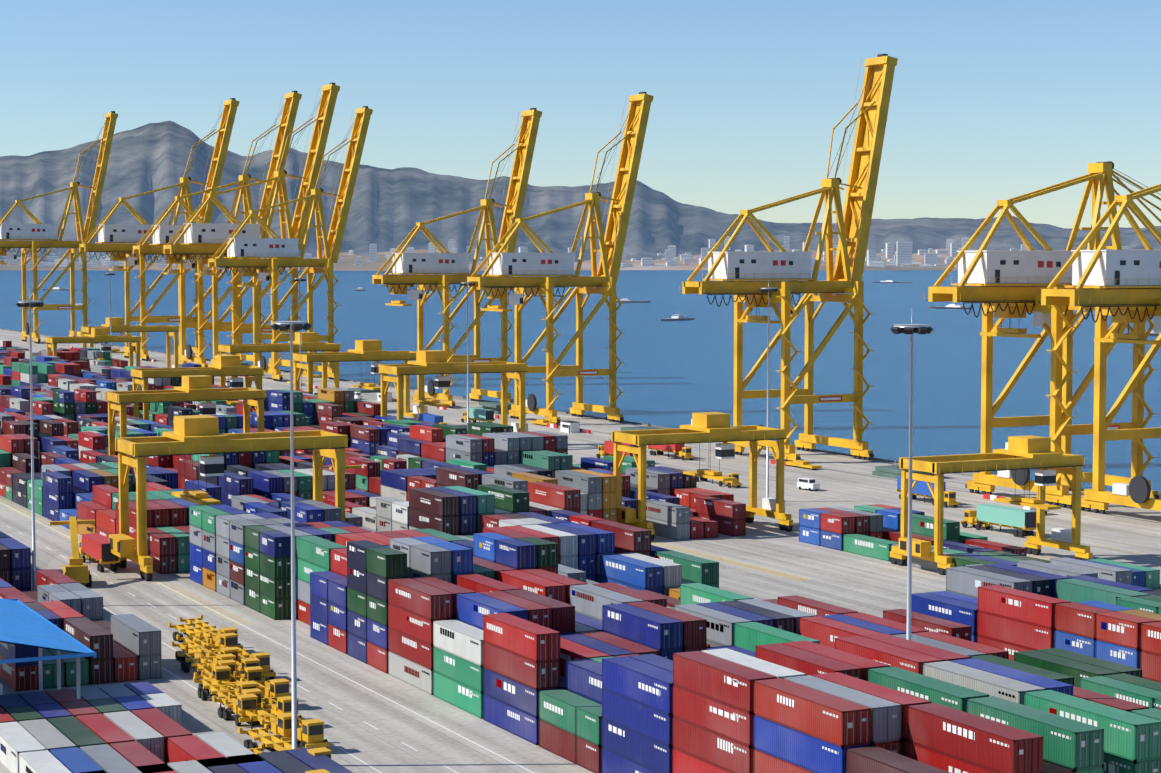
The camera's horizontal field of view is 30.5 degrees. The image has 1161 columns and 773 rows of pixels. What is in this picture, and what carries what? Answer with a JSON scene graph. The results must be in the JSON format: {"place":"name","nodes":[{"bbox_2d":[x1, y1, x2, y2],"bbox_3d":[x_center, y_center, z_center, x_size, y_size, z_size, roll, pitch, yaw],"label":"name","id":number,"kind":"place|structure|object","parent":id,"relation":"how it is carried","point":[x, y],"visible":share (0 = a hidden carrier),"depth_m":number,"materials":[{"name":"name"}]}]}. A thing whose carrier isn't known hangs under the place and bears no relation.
{"place":"outdoors","nodes":[
{"label":"outdoors","id":0,"kind":"place"},
{"bbox_2d":[0,270,1160,494],"bbox_3d":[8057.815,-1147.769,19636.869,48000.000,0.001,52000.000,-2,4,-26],"label":"sea","id":1,"kind":"structure","parent":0,"point":[674,374],"depth_m":1121.62,"materials":[{"name":"blue liquid"}]},
{"bbox_2d":[42,286,76,289],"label":"boat","id":2,"kind":"object","parent":1,"relation":"on","point":[58,288],"visible":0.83,"depth_m":3076.45,"materials":[{"name":"white"}]},
{"bbox_2d":[355,287,365,290],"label":"boat","id":3,"kind":"object","parent":1,"relation":"on","point":[359,289],"visible":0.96,"depth_m":3049.68,"materials":[{"name":"white"}]},
{"bbox_2d":[608,298,649,301],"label":"boat","id":4,"kind":"object","parent":1,"relation":"on","point":[625,300],"visible":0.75,"depth_m":2256.41,"materials":[{"name":"white metal"}]},
{"bbox_2d":[661,311,694,320],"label":"boat","id":5,"kind":"object","parent":1,"relation":"on","point":[678,316],"visible":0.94,"depth_m":1622.29,"materials":[{"name":"white metal"}]},
{"bbox_2d":[877,280,912,282],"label":"boat","id":6,"kind":"object","parent":1,"relation":"on","point":[890,281],"visible":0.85,"depth_m":3985.08,"materials":[{"name":"white metal"}]},
{"bbox_2d":[929,304,972,308],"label":"boat","id":7,"kind":"object","parent":1,"relation":"on","point":[953,306],"visible":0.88,"depth_m":1981.95,"materials":[{"name":"white metal"}]},
{"bbox_2d":[1146,330,1159,335],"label":"boat","id":8,"kind":"object","parent":1,"relation":"on","point":[1152,333],"visible":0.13,"depth_m":1305.62,"materials":[{"name":"white metal"}]},
{"bbox_2d":[0,328,1160,772],"bbox_3d":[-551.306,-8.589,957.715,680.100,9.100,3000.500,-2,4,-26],"label":"paved ground","id":9,"kind":"structure","parent":0,"point":[862,584],"depth_m":297.31,"materials":[{"name":"concrete"}]},
{"bbox_2d":[16,289,43,590],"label":"floodlight mast","id":10,"kind":"object","parent":9,"relation":"on","point":[29,304],"visible":0.81,"depth_m":275.87,"materials":[{"name":"grey metal"}]},
{"bbox_2d":[0,598,96,698],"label":"canopy","id":11,"kind":"object","parent":9,"relation":"on","point":[21,623],"visible":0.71,"depth_m":212.39,"materials":[{"name":"blue metal"}]},
{"bbox_2d":[0,111,117,343],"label":"gantry crane","id":12,"kind":"object","parent":9,"relation":"on","point":[38,230],"visible":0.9,"depth_m":1131.01,"materials":[{"name":"yellow metal"}]},
{"bbox_2d":[50,516,94,586],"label":"reach stacker","id":13,"kind":"object","parent":9,"relation":"on","point":[77,570],"visible":0.73,"depth_m":293.02,"materials":[{"name":"yellow metal"}]},
{"bbox_2d":[45,328,141,365],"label":"yard gantry crane","id":14,"kind":"object","parent":9,"relation":"on","point":[99,335],"visible":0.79,"depth_m":722.06,"materials":[{"name":"yellow metal"}]},
{"bbox_2d":[79,533,119,571],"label":"yard truck","id":15,"kind":"object","parent":9,"relation":"on","point":[96,546],"visible":0.92,"depth_m":309.02,"materials":[{"name":"red metal"}]},
{"bbox_2d":[105,273,114,357],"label":"floodlight mast","id":16,"kind":"object","parent":9,"relation":"on","point":[110,309],"visible":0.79,"depth_m":750.35,"materials":[{"name":"grey"}]},
{"bbox_2d":[80,317,181,367],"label":"yard gantry crane","id":17,"kind":"object","parent":9,"relation":"on","point":[117,324],"visible":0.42,"depth_m":775.85,"materials":[{"name":"yellow metal"}]},
{"bbox_2d":[78,98,239,360],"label":"gantry crane","id":18,"kind":"object","parent":9,"relation":"on","point":[120,233],"visible":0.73,"depth_m":940.42,"materials":[{"name":"yellow metal"}]},
{"bbox_2d":[105,375,266,455],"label":"yard gantry crane","id":19,"kind":"object","parent":9,"relation":"on","point":[194,388],"visible":0.58,"depth_m":430.18,"materials":[{"name":"yellow metal"}]},
{"bbox_2d":[130,355,263,419],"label":"yard gantry crane","id":20,"kind":"object","parent":9,"relation":"on","point":[226,365],"visible":0.58,"depth_m":517.59,"materials":[{"name":"yellow metal"}]},
{"bbox_2d":[171,639,235,671],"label":"terminal tractor","id":21,"kind":"object","parent":9,"relation":"on","point":[219,657],"visible":0.23,"depth_m":237.12,"materials":[{"name":"yellow metal"}]},
{"bbox_2d":[177,649,230,694],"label":"terminal tractor","id":22,"kind":"object","parent":9,"relation":"on","point":[220,673],"visible":0.71,"depth_m":226.70,"materials":[{"name":"yellow metal"}]},
{"bbox_2d":[168,621,241,654],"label":"terminal tractor","id":23,"kind":"object","parent":9,"relation":"on","point":[228,639],"visible":0.56,"depth_m":246.04,"materials":[{"name":"yellow metal"}]},
{"bbox_2d":[176,633,238,659],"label":"terminal tractor","id":24,"kind":"object","parent":9,"relation":"on","point":[226,650],"visible":0.42,"depth_m":239.57,"materials":[{"name":"yellow metal"}]},
{"bbox_2d":[179,615,242,649],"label":"terminal tractor","id":25,"kind":"object","parent":9,"relation":"on","point":[203,626],"visible":0.29,"depth_m":251.94,"materials":[{"name":"yellow metal"}]},
{"bbox_2d":[185,643,239,681],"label":"terminal tractor","id":26,"kind":"object","parent":9,"relation":"on","point":[231,663],"visible":0.35,"depth_m":227.21,"materials":[{"name":"yellow metal"}]},
{"bbox_2d":[132,91,301,366],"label":"gantry crane","id":27,"kind":"object","parent":9,"relation":"on","point":[163,234],"visible":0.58,"depth_m":870.12,"materials":[{"name":"yellow metal"}]},
{"bbox_2d":[193,677,259,725],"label":"terminal tractor","id":28,"kind":"object","parent":9,"relation":"on","point":[246,702],"visible":0.71,"depth_m":207.34,"materials":[{"name":"yellow metal"}]},
{"bbox_2d":[194,672,261,712],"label":"terminal tractor","id":29,"kind":"object","parent":9,"relation":"on","point":[257,692],"visible":0.31,"depth_m":215.04,"materials":[{"name":"yellow metal"}]},
{"bbox_2d":[109,415,349,580],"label":"yard gantry crane","id":30,"kind":"object","parent":9,"relation":"on","point":[192,435],"visible":0.83,"depth_m":306.67,"materials":[{"name":"yellow metal"}]},
{"bbox_2d":[202,664,257,694],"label":"terminal tractor","id":31,"kind":"object","parent":9,"relation":"on","point":[248,685],"visible":0.15,"depth_m":213.30,"materials":[{"name":"yellow metal"}]},
{"bbox_2d":[203,644,264,679],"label":"terminal tractor","id":32,"kind":"object","parent":9,"relation":"on","point":[250,662],"visible":0.15,"depth_m":225.36,"materials":[{"name":"yellow metal"}]},
{"bbox_2d":[209,651,265,686],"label":"terminal tractor","id":33,"kind":"object","parent":9,"relation":"on","point":[255,673],"visible":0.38,"depth_m":220.17,"materials":[{"name":"yellow metal"}]},
{"bbox_2d":[210,639,275,678],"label":"terminal tractor","id":34,"kind":"object","parent":9,"relation":"on","point":[263,658],"visible":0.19,"depth_m":228.20,"materials":[{"name":"yellow metal"}]},
{"bbox_2d":[162,83,339,372],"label":"gantry crane","id":35,"kind":"object","parent":9,"relation":"on","point":[205,241],"visible":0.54,"depth_m":829.03,"materials":[{"name":"yellow metal"}]},
{"bbox_2d":[212,693,300,743],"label":"terminal tractor","id":36,"kind":"object","parent":9,"relation":"on","point":[281,725],"visible":0.58,"depth_m":200.51,"materials":[{"name":"yellow painted metal"},{"name":"black rubber"},{"name":"glass"}]},
{"bbox_2d":[216,678,304,723],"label":"terminal tractor","id":37,"kind":"object","parent":9,"relation":"on","point":[281,705],"visible":0.4,"depth_m":205.99,"materials":[{"name":"yellow metal"}]},
{"bbox_2d":[236,666,289,700],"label":"terminal tractor","id":38,"kind":"object","parent":9,"relation":"on","point":[276,688],"visible":0.38,"depth_m":213.88,"materials":[{"name":"yellow metal"}]},
{"bbox_2d":[218,332,340,387],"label":"yard gantry crane","id":39,"kind":"object","parent":9,"relation":"on","point":[310,341],"visible":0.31,"depth_m":617.60,"materials":[{"name":"yellow metal"}]},
{"bbox_2d":[238,724,331,758],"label":"terminal tractor","id":40,"kind":"object","parent":9,"relation":"on","point":[271,742],"visible":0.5,"depth_m":194.16,"materials":[{"name":"yellow metal"}]},
{"bbox_2d":[246,698,330,747],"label":"terminal tractor","id":41,"kind":"object","parent":9,"relation":"on","point":[310,733],"visible":0.5,"depth_m":195.14,"materials":[{"name":"yellow metal"}]},
{"bbox_2d":[207,106,372,381],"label":"gantry crane","id":42,"kind":"object","parent":9,"relation":"on","point":[260,270],"visible":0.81,"depth_m":789.14,"materials":[{"name":"yellow metal"}]},
{"bbox_2d":[249,743,330,772],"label":"terminal tractor","id":43,"kind":"object","parent":9,"relation":"on","point":[257,750],"visible":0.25,"depth_m":188.71,"materials":[{"name":"yellow metal"}]},
{"bbox_2d":[271,312,311,748],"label":"floodlight mast","id":44,"kind":"object","parent":9,"relation":"on","point":[287,325],"visible":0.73,"depth_m":188.74,"materials":[{"name":"grey metal"}]},
{"bbox_2d":[293,278,306,389],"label":"floodlight mast","id":45,"kind":"object","parent":9,"relation":"on","point":[299,279],"visible":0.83,"depth_m":567.87,"materials":[{"name":"grey"}]},
{"bbox_2d":[329,462,361,469],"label":"reach stacker","id":46,"kind":"object","parent":9,"relation":"on","point":[350,467],"visible":0.06,"depth_m":379.01,"materials":[{"name":"yellow metal"}]},
{"bbox_2d":[354,392,362,399],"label":"service van","id":47,"kind":"object","parent":9,"relation":"on","point":[357,395],"visible":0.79,"depth_m":677.16,"materials":[{"name":"white metal"}]},
{"bbox_2d":[293,340,427,418],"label":"yard gantry crane","id":48,"kind":"object","parent":9,"relation":"on","point":[368,350],"visible":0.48,"depth_m":561.04,"materials":[{"name":"yellow metal"}]},
{"bbox_2d":[418,413,446,423],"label":"yard truck","id":49,"kind":"object","parent":9,"relation":"on","point":[431,418],"visible":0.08,"depth_m":552.94,"materials":[{"name":"blue metal"}]},
{"bbox_2d":[378,350,528,431],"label":"yard gantry crane","id":50,"kind":"object","parent":9,"relation":"on","point":[428,362],"visible":0.75,"depth_m":500.58,"materials":[{"name":"yellow metal"}]},
{"bbox_2d":[371,108,541,407],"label":"ship-to-shore crane","id":51,"kind":"object","parent":9,"relation":"on","point":[421,264],"visible":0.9,"depth_m":649.83,"materials":[{"name":"yellow metal"}]},
{"bbox_2d":[460,276,474,422],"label":"floodlight mast","id":52,"kind":"object","parent":9,"relation":"on","point":[467,283],"visible":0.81,"depth_m":477.87,"materials":[{"name":"grey"}]},
{"bbox_2d":[460,407,494,422],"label":"yard truck","id":53,"kind":"object","parent":9,"relation":"on","point":[481,414],"visible":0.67,"depth_m":575.19,"materials":[{"name":"teal metal"}]},
{"bbox_2d":[69,346,1005,499],"bbox_3d":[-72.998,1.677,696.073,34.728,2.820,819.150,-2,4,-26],"label":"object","id":54,"kind":"object","parent":9,"relation":"on","point":[890,471],"visible":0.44,"depth_m":549.43,"materials":[{"name":"grey metal"}]},
{"bbox_2d":[465,92,653,424],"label":"ship-to-shore crane","id":55,"kind":"object","parent":9,"relation":"on","point":[551,268],"visible":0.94,"depth_m":587.28,"materials":[{"name":"yellow metal"}]},
{"bbox_2d":[0,350,1158,772],"bbox_3d":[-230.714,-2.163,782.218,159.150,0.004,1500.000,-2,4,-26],"label":"road markings","id":56,"kind":"object","parent":9,"relation":"on","point":[328,668],"visible":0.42,"depth_m":279.25,"materials":[{"name":"white paint"}]},
{"bbox_2d":[1,328,1157,522],"bbox_3d":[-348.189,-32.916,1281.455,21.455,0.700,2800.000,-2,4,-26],"label":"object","id":57,"kind":"object","parent":9,"relation":"on","point":[686,446],"visible":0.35,"depth_m":499.78,"materials":[{"name":"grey metal"}]},
{"bbox_2d":[0,340,1160,772],"bbox_3d":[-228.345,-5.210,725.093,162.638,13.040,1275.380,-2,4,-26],"label":"container stacks","id":58,"kind":"object","parent":9,"relation":"on","point":[82,364],"visible":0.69,"depth_m":224.20,"materials":[{"name":"paint"}]},
{"bbox_2d":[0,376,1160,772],"bbox_3d":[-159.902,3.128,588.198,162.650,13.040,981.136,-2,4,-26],"label":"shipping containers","id":59,"kind":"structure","parent":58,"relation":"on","point":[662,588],"depth_m":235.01,"materials":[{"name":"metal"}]},
{"bbox_2d":[0,378,1160,772],"bbox_3d":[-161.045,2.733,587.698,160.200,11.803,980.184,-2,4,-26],"label":"container markings","id":60,"kind":"object","parent":58,"relation":"on","point":[718,628],"visible":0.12,"depth_m":226.28,"materials":[{"name":"white paint"}]},
{"bbox_2d":[596,441,637,457],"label":"yard truck","id":61,"kind":"object","parent":9,"relation":"on","point":[606,449],"visible":0.33,"depth_m":475.43,"materials":[{"name":"red metal"}]},
{"bbox_2d":[647,444,693,459],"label":"yard truck","id":62,"kind":"object","parent":9,"relation":"on","point":[682,451],"visible":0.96,"depth_m":479.21,"materials":[{"name":"red metal"}]},
{"bbox_2d":[609,412,792,540],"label":"yard gantry crane","id":63,"kind":"object","parent":9,"relation":"on","point":[707,427],"visible":0.9,"depth_m":350.59,"materials":[{"name":"yellow metal"}]},
{"bbox_2d":[697,473,741,487],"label":"yard truck","id":64,"kind":"object","parent":9,"relation":"on","point":[737,483],"visible":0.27,"depth_m":418.81,"materials":[{"name":"yellow metal"}]},
{"bbox_2d":[759,280,777,497],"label":"floodlight mast","id":65,"kind":"object","parent":9,"relation":"on","point":[768,290],"visible":0.79,"depth_m":394.15,"materials":[{"name":"grey metal"}]},
{"bbox_2d":[682,54,897,460],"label":"ship-to-shore crane","id":66,"kind":"object","parent":9,"relation":"on","point":[742,277],"visible":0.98,"depth_m":481.40,"materials":[{"name":"yellow metal"}]},
{"bbox_2d":[797,478,819,490],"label":"service van","id":67,"kind":"object","parent":9,"relation":"on","point":[810,484],"visible":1,"depth_m":414.08,"materials":[{"name":"white metal"}]},
{"bbox_2d":[890,308,932,639],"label":"floodlight mast","id":68,"kind":"object","parent":9,"relation":"on","point":[910,329],"visible":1,"depth_m":179.70,"materials":[{"name":"grey metal"}]},
{"bbox_2d":[895,476,958,506],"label":"yard truck","id":69,"kind":"object","parent":9,"relation":"on","point":[921,488],"visible":0.52,"depth_m":391.65,"materials":[{"name":"blue metal"}]},
{"bbox_2d":[890,435,1092,574],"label":"yard gantry crane","id":70,"kind":"object","parent":9,"relation":"on","point":[1041,458],"visible":0.94,"depth_m":313.54,"materials":[{"name":"yellow metal"}]},
{"bbox_2d":[960,504,1035,537],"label":"yard truck","id":71,"kind":"object","parent":9,"relation":"on","point":[987,515],"visible":0.94,"depth_m":348.92,"materials":[{"name":"teal metal"}]},
{"bbox_2d":[1023,506,1048,514],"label":"service van","id":72,"kind":"object","parent":9,"relation":"on","point":[1030,508],"visible":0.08,"depth_m":374.02,"materials":[{"name":"white metal"}]},
{"bbox_2d":[925,161,1160,507],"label":"ship-to-shore crane","id":73,"kind":"object","parent":9,"relation":"on","point":[1003,284],"visible":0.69,"depth_m":393.12,"materials":[{"name":"yellow metal"}]},
{"bbox_2d":[1041,184,1160,513],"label":"ship-to-shore crane","id":74,"kind":"object","parent":9,"relation":"on","point":[1124,286],"visible":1,"depth_m":363.30,"materials":[{"name":"yellow metal"}]},
{"bbox_2d":[0,121,1160,263],"bbox_3d":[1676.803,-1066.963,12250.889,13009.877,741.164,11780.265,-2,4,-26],"label":"mountains","id":75,"kind":"structure","parent":0,"point":[389,209],"depth_m":9555.15,"materials":[{"name":"grey stone"}]},
{"bbox_2d":[0,249,1160,270],"bbox_3d":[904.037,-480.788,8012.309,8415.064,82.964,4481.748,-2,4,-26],"label":"shore land","id":76,"kind":"structure","parent":0,"point":[347,263],"depth_m":7859.39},
{"bbox_2d":[0,236,1128,266],"bbox_3d":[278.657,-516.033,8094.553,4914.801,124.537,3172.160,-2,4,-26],"label":"town buildings","id":77,"kind":"structure","parent":76,"relation":"on","point":[903,256],"depth_m":7993.08,"materials":[{"name":"beige concrete"}]},
{"bbox_2d":[0,0,1160,228],"label":"sky","id":78,"kind":"structure","parent":0,"point":[991,101],"materials":[{"name":"blue"}]}
]}

